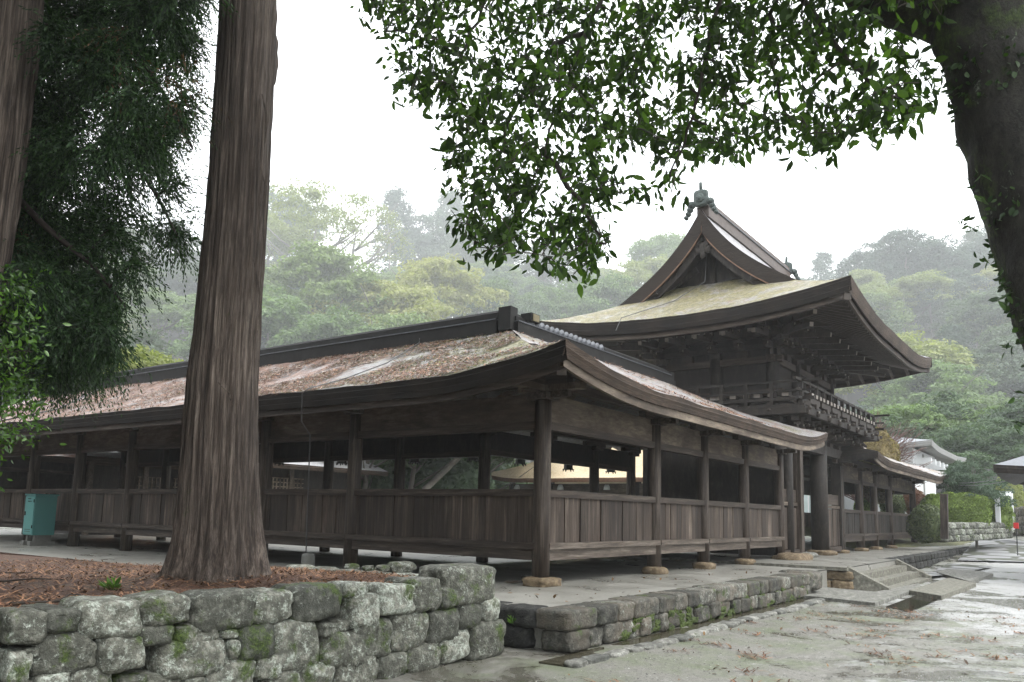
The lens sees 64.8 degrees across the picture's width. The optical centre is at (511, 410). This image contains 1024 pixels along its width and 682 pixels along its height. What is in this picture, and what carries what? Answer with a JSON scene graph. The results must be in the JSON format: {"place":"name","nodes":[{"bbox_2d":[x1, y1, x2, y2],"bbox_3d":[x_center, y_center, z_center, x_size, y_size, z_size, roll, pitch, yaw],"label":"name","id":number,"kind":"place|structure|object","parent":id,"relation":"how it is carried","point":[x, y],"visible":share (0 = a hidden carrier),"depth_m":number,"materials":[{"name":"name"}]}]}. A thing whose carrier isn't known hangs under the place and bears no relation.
{"place":"outdoors","nodes":[
{"label":"outdoors","id":0,"kind":"place"},
{"bbox_2d":[0,552,397,606],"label":"terrace ground","id":1,"kind":"structure","parent":0,"point":[24,558],"depth_m":7.57,"materials":[{"name":"soil"}]},
{"bbox_2d":[0,261,71,491],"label":"evergreen shrub","id":2,"kind":"object","parent":1,"relation":"on","point":[9,396],"visible":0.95,"depth_m":6.89,"materials":[{"name":"green plant"}]},
{"bbox_2d":[0,0,239,441],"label":"cedar tree","id":3,"kind":"object","parent":1,"relation":"on","point":[99,54],"visible":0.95,"depth_m":7.73,"materials":[{"name":"green plant"}]},
{"bbox_2d":[156,0,278,581],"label":"cedar tree","id":4,"kind":"object","parent":1,"relation":"on","point":[218,532],"visible":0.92,"depth_m":8.00,"materials":[{"name":"brown plant"}]},
{"bbox_2d":[0,557,1023,679],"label":"fallen needles","id":5,"kind":"object","parent":1,"relation":"on","point":[156,571],"depth_m":8.18,"materials":[{"name":"plant"}]},
{"bbox_2d":[0,527,1023,681],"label":"ground","id":6,"kind":"structure","parent":0,"point":[512,664],"depth_m":9.71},
{"bbox_2d":[54,451,178,534],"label":"wall","id":7,"kind":"structure","parent":6,"relation":"on","point":[101,477],"depth_m":30.11,"materials":[{"name":"grey wood"}]},
{"bbox_2d":[0,563,505,681],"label":"stone retaining wall","id":8,"kind":"structure","parent":6,"relation":"on","point":[431,616],"depth_m":6.54,"materials":[{"name":"stone"}]},
{"bbox_2d":[271,460,388,488],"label":"building","id":9,"kind":"structure","parent":6,"relation":"on","point":[294,475],"depth_m":32.60,"materials":[{"name":"grey wood"}]},
{"bbox_2d":[361,460,407,488],"bbox_3d":[-8.047,3.690,38.985,6.449,4.685,6.476,-4,-9,36],"label":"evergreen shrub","id":10,"kind":"object","parent":6,"relation":"on","point":[382,482],"visible":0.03,"depth_m":37.40,"materials":[{"name":"green plant"}]},
{"bbox_2d":[0,529,826,652],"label":"stone platform","id":11,"kind":"structure","parent":6,"relation":"on","point":[587,617],"depth_m":13.71,"materials":[{"name":"stone"}]},
{"bbox_2d":[20,494,58,545],"bbox_3d":[-12.510,2.902,21.364,0.600,1.380,0.622,-4,-9,36],"label":"utility cabinet","id":12,"kind":"object","parent":11,"relation":"on","point":[39,520],"visible":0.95,"depth_m":21.18,"materials":[{"name":"metal"}]},
{"bbox_2d":[0,454,177,533],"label":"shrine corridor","id":13,"kind":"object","parent":11,"relation":"on","point":[56,471],"visible":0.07,"depth_m":29.03,"materials":[{"name":"brown wood"}]},
{"bbox_2d":[387,561,416,572],"bbox_3d":[-1.632,2.306,11.908,0.254,0.176,0.556,-4,-9,36],"label":"loose stone","id":14,"kind":"object","parent":11,"relation":"on","point":[402,566],"visible":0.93,"depth_m":11.79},
{"bbox_2d":[0,306,827,587],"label":"shrine corridor","id":15,"kind":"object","parent":11,"relation":"on","point":[568,399],"visible":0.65,"depth_m":16.16,"materials":[{"name":"brown wood"}]},
{"bbox_2d":[0,330,559,422],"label":"roof needles","id":16,"kind":"object","parent":15,"relation":"on","point":[360,379],"visible":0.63,"depth_m":15.98,"materials":[{"name":"plant"}]},
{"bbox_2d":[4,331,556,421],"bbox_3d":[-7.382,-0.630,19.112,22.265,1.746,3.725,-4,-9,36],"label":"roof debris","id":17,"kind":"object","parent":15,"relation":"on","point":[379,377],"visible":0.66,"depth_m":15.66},
{"bbox_2d":[60,330,558,413],"bbox_3d":[-7.354,-0.629,19.102,22.220,1.689,3.638,-4,-9,36],"label":"roof moss","id":18,"kind":"object","parent":15,"relation":"on","point":[483,343],"visible":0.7,"depth_m":14.74,"materials":[{"name":"plant"}]},
{"bbox_2d":[301,338,419,552],"bbox_3d":[-2.897,0.615,15.445,0.828,4.769,3.392,-4,-9,36],"label":"roof cable","id":19,"kind":"object","parent":15,"relation":"attached to","point":[310,435],"visible":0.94,"depth_m":14.70,"materials":[{"name":"grey metal"}]},
{"bbox_2d":[519,332,815,439],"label":"roof needles","id":20,"kind":"object","parent":15,"relation":"on","point":[702,403],"visible":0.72,"depth_m":17.93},
{"bbox_2d":[394,458,496,488],"bbox_3d":[-3.858,4.019,40.632,6.698,4.592,6.476,-4,-9,36],"label":"evergreen shrub","id":21,"kind":"object","parent":6,"relation":"on","point":[460,475],"visible":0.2,"depth_m":38.49,"materials":[{"name":"green plant"}]},
{"bbox_2d":[491,448,642,495],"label":"worship hall","id":22,"kind":"structure","parent":6,"relation":"on","point":[577,479],"depth_m":42.04,"materials":[{"name":"wood"}]},
{"bbox_2d":[539,598,825,667],"bbox_3d":[3.692,3.305,12.803,0.606,0.126,10.833,-4,-9,36],"label":"stone gutter edge","id":23,"kind":"object","parent":6,"relation":"on","point":[580,659],"visible":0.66,"depth_m":10.58,"materials":[{"name":"stone"}]},
{"bbox_2d":[350,0,1023,433],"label":"evergreen oak","id":24,"kind":"object","parent":6,"relation":"on","point":[976,46],"visible":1,"depth_m":6.24,"materials":[{"name":"green plant"}]},
{"bbox_2d":[617,544,968,589],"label":"gate platform","id":25,"kind":"structure","parent":6,"relation":"on","point":[840,574],"depth_m":22.49,"materials":[{"name":"stone"}]},
{"bbox_2d":[540,182,931,560],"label":"tower gate","id":26,"kind":"structure","parent":25,"relation":"on","point":[750,325],"depth_m":24.44,"materials":[{"name":"wood"}]},
{"bbox_2d":[803,446,948,553],"bbox_3d":[13.804,3.269,34.876,7.013,5.262,15.920,-4,-9,36],"label":"shrine corridor","id":27,"kind":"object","parent":25,"relation":"on","point":[873,525],"visible":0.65,"depth_m":31.62,"materials":[{"name":"brown wood"}]},
{"bbox_2d":[574,604,1023,681],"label":"fallen sprigs","id":28,"kind":"object","parent":6,"relation":"on","point":[937,634],"visible":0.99,"depth_m":10.88,"materials":[{"name":"plant"}]},
{"bbox_2d":[803,583,919,605],"bbox_3d":[7.922,4.133,18.270,1.938,0.200,6.368,-4,-9,36],"label":"stone apron","id":29,"kind":"object","parent":6,"relation":"on","point":[869,598],"visible":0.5,"depth_m":16.66,"materials":[{"name":"stone"}]},
{"bbox_2d":[844,406,932,500],"bbox_3d":[19.646,3.357,45.970,9.260,7.594,8.739,-4,-9,36],"label":"bare tree","id":30,"kind":"object","parent":6,"relation":"on","point":[902,435],"visible":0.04,"depth_m":44.86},
{"bbox_2d":[847,559,931,591],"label":"stone stairs","id":31,"kind":"structure","parent":6,"relation":"on","point":[900,573],"depth_m":20.11,"materials":[{"name":"stone"}]},
{"bbox_2d":[886,595,937,610],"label":"drain water","id":32,"kind":"structure","parent":6,"relation":"on","point":[916,602],"depth_m":15.79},
{"bbox_2d":[905,503,941,543],"bbox_3d":[16.771,4.569,32.662,1.500,1.636,1.480,-4,-9,36],"label":"round bush","id":33,"kind":"object","parent":6,"relation":"on","point":[923,525],"visible":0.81,"depth_m":32.23,"materials":[{"name":"green plant"}]},
{"bbox_2d":[909,578,975,599],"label":"bridge slab","id":34,"kind":"structure","parent":6,"relation":"on","point":[943,589],"depth_m":18.52,"materials":[{"name":"grey stone"}]},
{"bbox_2d":[937,569,992,582],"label":"drain cover slab","id":35,"kind":"structure","parent":6,"relation":"on","point":[974,576],"depth_m":24.13,"materials":[{"name":"stone"}]},
{"bbox_2d":[936,522,1013,542],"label":"stone wall","id":36,"kind":"structure","parent":6,"relation":"on","point":[968,531],"depth_m":35.22,"materials":[{"name":"stone"}]},
{"bbox_2d":[936,491,994,525],"bbox_3d":[20.791,4.609,37.368,2.754,1.786,1.288,-4,-9,36],"label":"clipped hedge","id":37,"kind":"object","parent":36,"relation":"on","point":[962,507],"visible":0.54,"depth_m":36.77,"materials":[{"name":"green plant"}]},
{"bbox_2d":[982,494,1015,530],"bbox_3d":[23.027,4.945,39.481,2.752,1.871,1.564,-4,-9,36],"label":"clipped hedge","id":38,"kind":"object","parent":36,"relation":"on","point":[1007,515],"visible":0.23,"depth_m":38.57,"materials":[{"name":"green plant"}]},
{"bbox_2d":[936,460,1017,547],"bbox_3d":[21.905,4.638,37.876,3.491,4.706,3.436,4,-8,-17],"label":"cypress tree","id":39,"kind":"object","parent":6,"relation":"on","point":[963,478],"visible":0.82,"depth_m":37.78,"materials":[{"name":"green plant"}]},
{"bbox_2d":[993,456,1023,484],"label":"pavilion","id":40,"kind":"structure","parent":6,"relation":"on","point":[1011,471],"depth_m":23.16,"materials":[{"name":"grey tile"}]},
{"bbox_2d":[44,0,983,317],"label":"sky","id":41,"kind":"structure","parent":0,"point":[335,121],"materials":[{"name":"white"}]},
{"bbox_2d":[120,316,1023,493],"bbox_3d":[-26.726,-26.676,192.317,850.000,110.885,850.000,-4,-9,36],"label":"hills","id":42,"kind":"structure","parent":0,"point":[852,398],"depth_m":288.72,"materials":[{"name":"plant"}]},
{"bbox_2d":[103,344,183,373],"bbox_3d":[-15.961,1.793,37.058,7.824,8.921,8.402,-2,-8,24],"label":"broadleaf tree","id":43,"kind":"object","parent":42,"relation":"on","point":[156,358],"visible":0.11,"depth_m":34.96,"materials":[{"name":"green plant"}]},
{"bbox_2d":[121,327,174,359],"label":"cedar tree","id":44,"kind":"object","parent":42,"relation":"on","point":[153,338],"visible":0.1,"depth_m":139.12,"materials":[{"name":"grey plant"}]},
{"bbox_2d":[117,286,195,353],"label":"broadleaf tree","id":45,"kind":"object","parent":42,"relation":"on","point":[177,308],"visible":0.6,"depth_m":233.57,"materials":[{"name":"green plant"}]},
{"bbox_2d":[136,263,184,348],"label":"cedar tree","id":46,"kind":"object","parent":42,"relation":"on","point":[168,281],"visible":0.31,"depth_m":298.98,"materials":[{"name":"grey plant"}]},
{"bbox_2d":[171,260,270,288],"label":"broadleaf tree","id":47,"kind":"object","parent":42,"relation":"on","point":[189,275],"visible":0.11,"depth_m":294.76,"materials":[{"name":"grey plant"}]},
{"bbox_2d":[164,284,328,360],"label":"broadleaf tree","id":48,"kind":"object","parent":42,"relation":"on","point":[274,308],"visible":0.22,"depth_m":184.18,"materials":[{"name":"green plant"}]},
{"bbox_2d":[265,210,310,272],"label":"broadleaf tree","id":49,"kind":"object","parent":42,"relation":"on","point":[278,244],"visible":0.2,"depth_m":335.56,"materials":[{"name":"green plant"}]},
{"bbox_2d":[265,193,327,258],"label":"cypress tree","id":50,"kind":"object","parent":42,"relation":"on","point":[288,221],"visible":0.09,"depth_m":450.42,"materials":[{"name":"green plant"}]},
{"bbox_2d":[266,175,375,288],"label":"maple tree","id":51,"kind":"object","parent":42,"relation":"on","point":[315,192],"visible":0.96,"depth_m":302.85,"materials":[{"name":"green plant"}]},
{"bbox_2d":[264,303,386,347],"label":"broadleaf tree","id":52,"kind":"object","parent":42,"relation":"on","point":[312,327],"visible":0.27,"depth_m":176.42,"materials":[{"name":"green plant"}]},
{"bbox_2d":[263,238,397,324],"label":"broadleaf tree","id":53,"kind":"object","parent":42,"relation":"on","point":[309,266],"visible":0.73,"depth_m":214.56,"materials":[{"name":"green plant"}]},
{"bbox_2d":[290,191,416,273],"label":"maple tree","id":54,"kind":"object","parent":42,"relation":"on","point":[377,237],"visible":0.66,"depth_m":339.05,"materials":[{"name":"green plant"}]},
{"bbox_2d":[309,279,454,329],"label":"broadleaf tree","id":55,"kind":"object","parent":42,"relation":"on","point":[409,300],"visible":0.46,"depth_m":208.30,"materials":[{"name":"green plant"}]},
{"bbox_2d":[363,185,427,273],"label":"cedar tree","id":56,"kind":"object","parent":42,"relation":"on","point":[393,198],"visible":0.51,"depth_m":454.56,"materials":[{"name":"grey plant"}]},
{"bbox_2d":[361,458,436,488],"bbox_3d":[-6.078,2.889,35.664,6.638,5.992,7.240,0,-7,12],"label":"broadleaf tree","id":57,"kind":"object","parent":42,"relation":"on","point":[378,463],"visible":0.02,"depth_m":35.49,"materials":[{"name":"grey plant"}]},
{"bbox_2d":[369,311,430,328],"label":"broadleaf tree","id":58,"kind":"object","parent":42,"relation":"on","point":[402,321],"visible":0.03,"depth_m":183.38,"materials":[{"name":"green plant"}]},
{"bbox_2d":[381,208,461,272],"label":"cypress tree","id":59,"kind":"object","parent":42,"relation":"on","point":[428,222],"visible":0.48,"depth_m":459.91,"materials":[{"name":"grey plant"}]},
{"bbox_2d":[366,253,510,322],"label":"broadleaf tree","id":60,"kind":"object","parent":42,"relation":"on","point":[431,272],"visible":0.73,"depth_m":252.90,"materials":[{"name":"green plant"}]},
{"bbox_2d":[405,457,478,488],"bbox_3d":[-4.308,3.017,38.031,7.952,6.498,7.473,-3,-8,28],"label":"broadleaf tree","id":61,"kind":"object","parent":42,"relation":"on","point":[414,471],"visible":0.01,"depth_m":37.53,"materials":[{"name":"grey plant"}]},
{"bbox_2d":[425,188,473,318],"bbox_3d":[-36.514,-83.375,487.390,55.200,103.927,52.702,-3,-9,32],"label":"cedar tree","id":62,"kind":"object","parent":42,"relation":"on","point":[458,203],"visible":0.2,"depth_m":483.47,"materials":[{"name":"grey plant"}]},
{"bbox_2d":[428,222,522,266],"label":"cypress tree","id":63,"kind":"object","parent":42,"relation":"on","point":[457,247],"visible":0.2,"depth_m":445.41,"materials":[{"name":"plant"}]},
{"bbox_2d":[434,276,526,317],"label":"broadleaf tree","id":64,"kind":"object","parent":42,"relation":"on","point":[501,283],"visible":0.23,"depth_m":291.41,"materials":[{"name":"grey plant"}]},
{"bbox_2d":[469,260,522,281],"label":"broadleaf tree","id":65,"kind":"object","parent":42,"relation":"on","point":[490,265],"visible":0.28,"depth_m":380.86,"materials":[{"name":"green plant"}]},
{"bbox_2d":[474,299,560,320],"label":"broadleaf tree","id":66,"kind":"object","parent":42,"relation":"on","point":[544,306],"visible":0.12,"depth_m":264.07,"materials":[{"name":"green plant"}]},
{"bbox_2d":[518,240,576,286],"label":"cypress tree","id":67,"kind":"object","parent":42,"relation":"on","point":[543,276],"visible":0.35,"depth_m":418.00,"materials":[{"name":"plant"}]},
{"bbox_2d":[516,283,579,318],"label":"broadleaf tree","id":68,"kind":"object","parent":42,"relation":"on","point":[536,296],"visible":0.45,"depth_m":297.37,"materials":[{"name":"green plant"}]},
{"bbox_2d":[549,270,639,319],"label":"broadleaf tree","id":69,"kind":"object","parent":42,"relation":"on","point":[613,289],"visible":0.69,"depth_m":274.64,"materials":[{"name":"green plant"}]},
{"bbox_2d":[606,253,670,295],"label":"broadleaf tree","id":70,"kind":"object","parent":42,"relation":"on","point":[645,270],"visible":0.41,"depth_m":311.04,"materials":[{"name":"green plant"}]},
{"bbox_2d":[623,231,685,267],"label":"broadleaf tree","id":71,"kind":"object","parent":42,"relation":"on","point":[655,246],"visible":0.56,"depth_m":369.71,"materials":[{"name":"green plant"}]},
{"bbox_2d":[805,249,840,280],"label":"cedar tree","id":72,"kind":"object","parent":42,"relation":"on","point":[821,267],"visible":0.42,"depth_m":427.27,"materials":[{"name":"grey plant"}]},
{"bbox_2d":[848,268,888,291],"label":"broadleaf tree","id":73,"kind":"object","parent":42,"relation":"on","point":[863,276],"visible":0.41,"depth_m":308.87,"materials":[{"name":"green plant"}]},
{"bbox_2d":[831,241,921,278],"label":"cypress tree","id":74,"kind":"object","parent":42,"relation":"on","point":[844,266],"visible":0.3,"depth_m":344.58,"materials":[{"name":"plant"}]},
{"bbox_2d":[842,309,917,405],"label":"broadleaf tree","id":75,"kind":"object","parent":42,"relation":"on","point":[883,315],"visible":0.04,"depth_m":231.13,"materials":[{"name":"green plant"}]},
{"bbox_2d":[862,289,924,331],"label":"broadleaf tree","id":76,"kind":"object","parent":42,"relation":"on","point":[874,297],"visible":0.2,"depth_m":272.16,"materials":[{"name":"green plant"}]},
{"bbox_2d":[844,436,965,513],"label":"storehouse","id":77,"kind":"structure","parent":42,"relation":"on","point":[938,456],"depth_m":49.52,"materials":[{"name":"grey tile"}]},
{"bbox_2d":[871,413,943,448],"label":"broadleaf tree","id":78,"kind":"object","parent":42,"relation":"on","point":[914,431],"visible":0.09,"depth_m":68.60,"materials":[{"name":"green plant"}]},
{"bbox_2d":[834,330,986,399],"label":"broadleaf tree","id":79,"kind":"object","parent":42,"relation":"on","point":[942,350],"visible":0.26,"depth_m":162.23,"materials":[{"name":"green plant"}]},
{"bbox_2d":[859,226,967,340],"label":"tree","id":80,"kind":"object","parent":42,"relation":"on","point":[905,239],"visible":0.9,"depth_m":320.27,"materials":[{"name":"grey plant"}]},
{"bbox_2d":[861,402,965,447],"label":"broadleaf tree","id":81,"kind":"object","parent":42,"relation":"on","point":[907,412],"visible":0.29,"depth_m":71.98,"materials":[{"name":"green plant"}]},
{"bbox_2d":[859,269,978,332],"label":"broadleaf tree","id":82,"kind":"object","parent":42,"relation":"on","point":[919,283],"visible":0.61,"depth_m":282.77,"materials":[{"name":"green plant"}]},
{"bbox_2d":[897,288,960,341],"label":"cypress tree","id":83,"kind":"object","parent":42,"relation":"on","point":[938,303],"visible":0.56,"depth_m":281.96,"materials":[{"name":"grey plant"}]},
{"bbox_2d":[854,359,1009,410],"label":"broadleaf tree","id":84,"kind":"object","parent":42,"relation":"on","point":[941,376],"visible":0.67,"depth_m":147.20,"materials":[{"name":"green plant"}]},
{"bbox_2d":[940,494,948,538],"bbox_3d":[15.931,3.885,29.718,0.301,1.654,0.351,-4,-9,36],"label":"wooden post","id":85,"kind":"object","parent":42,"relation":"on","point":[944,526],"visible":1,"depth_m":29.62,"materials":[{"name":"brown wood"}]},
{"bbox_2d":[888,362,1005,409],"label":"cypress tree","id":86,"kind":"object","parent":42,"relation":"on","point":[987,384],"visible":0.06,"depth_m":155.82,"materials":[{"name":"plant"}]},
{"bbox_2d":[906,232,993,285],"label":"cypress tree","id":87,"kind":"object","parent":42,"relation":"on","point":[966,254],"visible":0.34,"depth_m":318.31,"materials":[{"name":"grey plant"}]},
{"bbox_2d":[933,280,972,341],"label":"cedar tree","id":88,"kind":"object","parent":42,"relation":"on","point":[960,285],"visible":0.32,"depth_m":273.70,"materials":[{"name":"plant"}]},
{"bbox_2d":[904,390,1003,492],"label":"broadleaf tree","id":89,"kind":"object","parent":42,"relation":"on","point":[943,403],"visible":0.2,"depth_m":74.40,"materials":[{"name":"green plant"}]},
{"bbox_2d":[935,323,974,374],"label":"cedar tree","id":90,"kind":"object","parent":42,"relation":"on","point":[950,331],"visible":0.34,"depth_m":212.34,"materials":[{"name":"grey plant"}]},
{"bbox_2d":[929,266,996,292],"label":"cypress tree","id":91,"kind":"object","parent":42,"relation":"on","point":[959,272],"visible":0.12,"depth_m":288.87,"materials":[{"name":"grey plant"}]},
{"bbox_2d":[928,290,1000,348],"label":"cypress tree","id":92,"kind":"object","parent":42,"relation":"on","point":[941,313],"visible":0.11,"depth_m":263.45,"materials":[{"name":"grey plant"}]},
{"bbox_2d":[952,226,993,267],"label":"cypress tree","id":93,"kind":"object","parent":42,"relation":"on","point":[980,239],"visible":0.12,"depth_m":328.38,"materials":[{"name":"grey plant"}]},
{"bbox_2d":[938,286,1008,343],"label":"broadleaf tree","id":94,"kind":"object","parent":42,"relation":"on","point":[965,316],"visible":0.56,"depth_m":236.40,"materials":[{"name":"green plant"}]},
{"bbox_2d":[927,400,1022,488],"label":"broadleaf tree","id":95,"kind":"object","parent":42,"relation":"on","point":[981,413],"visible":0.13,"depth_m":71.66,"materials":[{"name":"green plant"}]},
{"bbox_2d":[927,422,1023,483],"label":"broadleaf tree","id":96,"kind":"object","parent":42,"relation":"on","point":[948,437],"visible":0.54,"depth_m":61.53,"materials":[{"name":"green plant"}]},
{"bbox_2d":[947,416,1023,463],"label":"broadleaf tree","id":97,"kind":"object","parent":42,"relation":"on","point":[1005,430],"visible":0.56,"depth_m":61.57,"materials":[{"name":"green plant"}]},
{"bbox_2d":[960,395,1023,440],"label":"broadleaf tree","id":98,"kind":"object","parent":42,"relation":"on","point":[1016,408],"visible":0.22,"depth_m":67.95,"materials":[{"name":"green plant"}]},
{"bbox_2d":[963,333,1023,399],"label":"cypress tree","id":99,"kind":"object","parent":42,"relation":"on","point":[1014,370],"visible":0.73,"depth_m":167.27,"materials":[{"name":"grey plant"}]},
{"bbox_2d":[978,322,1022,362],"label":"broadleaf tree","id":100,"kind":"object","parent":42,"relation":"on","point":[1002,331],"visible":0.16,"depth_m":205.66,"materials":[{"name":"green plant"}]},
{"bbox_2d":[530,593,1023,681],"bbox_3d":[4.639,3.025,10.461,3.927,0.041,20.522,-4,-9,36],"label":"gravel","id":101,"kind":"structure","parent":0,"point":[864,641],"depth_m":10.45,"materials":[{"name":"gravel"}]},
{"bbox_2d":[851,427,901,503],"bbox_3d":[17.729,2.648,39.214,2.283,3.778,2.217,3,-7,-10],"label":"golden bush","id":102,"kind":"object","parent":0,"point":[885,446],"visible":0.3,"depth_m":38.59,"materials":[{"name":"yellow plant"}]},
{"bbox_2d":[805,527,973,547],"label":"mossy bank","id":103,"kind":"structure","parent":0,"point":[906,542],"depth_m":37.33,"materials":[{"name":"plant"}]},
{"bbox_2d":[879,495,906,512],"bbox_3d":[19.533,4.885,41.363,1.307,1.579,1.379,-4,-9,36],"label":"shrub","id":104,"kind":"object","parent":103,"relation":"on","point":[899,505],"visible":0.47,"depth_m":40.91,"materials":[{"name":"green plant"}]},
{"bbox_2d":[928,563,991,576],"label":"pavement","id":105,"kind":"structure","parent":0,"point":[955,566],"depth_m":27.68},
{"bbox_2d":[958,539,1023,561],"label":"paved path","id":106,"kind":"structure","parent":0,"point":[997,550],"depth_m":35.60,"materials":[{"name":"stone"}]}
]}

